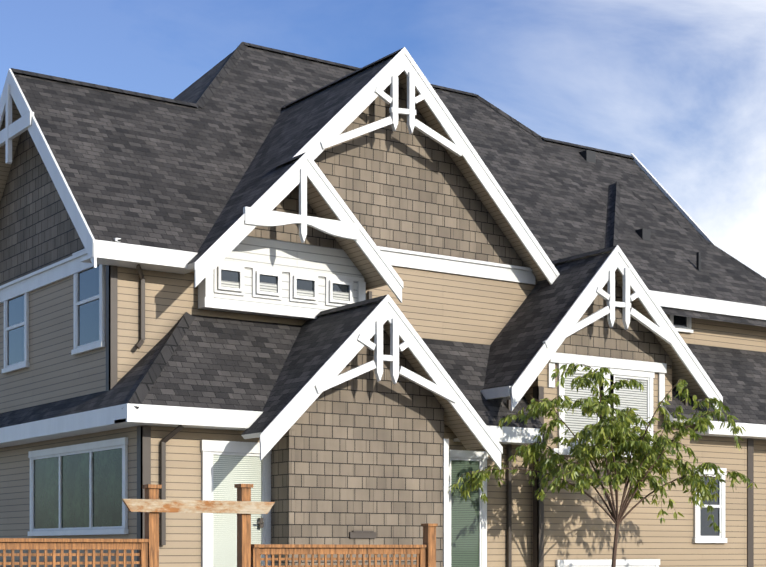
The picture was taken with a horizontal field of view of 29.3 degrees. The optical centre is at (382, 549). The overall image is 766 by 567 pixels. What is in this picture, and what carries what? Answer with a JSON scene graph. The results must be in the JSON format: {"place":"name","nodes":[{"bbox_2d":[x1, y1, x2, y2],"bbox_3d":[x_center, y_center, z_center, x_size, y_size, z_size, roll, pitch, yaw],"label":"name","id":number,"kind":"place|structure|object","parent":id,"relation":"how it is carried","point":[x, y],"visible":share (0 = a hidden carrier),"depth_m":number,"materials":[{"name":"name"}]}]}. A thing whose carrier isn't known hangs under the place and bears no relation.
{"place":"outdoors","nodes":[
{"label":"outdoors","id":0,"kind":"place"},
{"bbox_2d":[0,0,765,277],"label":"sky","id":1,"kind":"structure","parent":0,"point":[679,86],"materials":[{"name":"blue"}]},
{"label":"ground","id":2,"kind":"structure","parent":0,"visible":0},
{"bbox_2d":[0,538,148,566],"bbox_3d":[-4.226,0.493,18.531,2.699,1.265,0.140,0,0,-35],"label":"fence","id":3,"kind":"object","parent":2,"relation":"on","point":[61,544],"visible":1,"depth_m":18.69,"materials":[{"name":"brown wood"}]},
{"bbox_2d":[122,484,274,566],"bbox_3d":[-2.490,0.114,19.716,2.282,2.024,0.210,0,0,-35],"label":"arbor","id":4,"kind":"object","parent":2,"relation":"on","point":[152,505],"visible":1,"depth_m":19.62,"materials":[{"name":"brown wood"}]},
{"bbox_2d":[251,523,437,566],"bbox_3d":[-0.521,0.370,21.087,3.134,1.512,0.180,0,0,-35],"label":"fence","id":5,"kind":"object","parent":2,"relation":"on","point":[425,552],"visible":1,"depth_m":21.11,"materials":[{"name":"brown wood"}]},
{"bbox_2d":[0,42,765,566],"bbox_3d":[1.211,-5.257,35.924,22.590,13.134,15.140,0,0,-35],"label":"house","id":6,"kind":"structure","parent":2,"relation":"on","point":[316,300],"depth_m":28.59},
{"bbox_2d":[448,363,758,566],"bbox_3d":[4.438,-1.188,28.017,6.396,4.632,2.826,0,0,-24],"label":"tree","id":7,"kind":"object","parent":2,"relation":"on","point":[618,435],"visible":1,"depth_m":27.92,"materials":[{"name":"green plant"}]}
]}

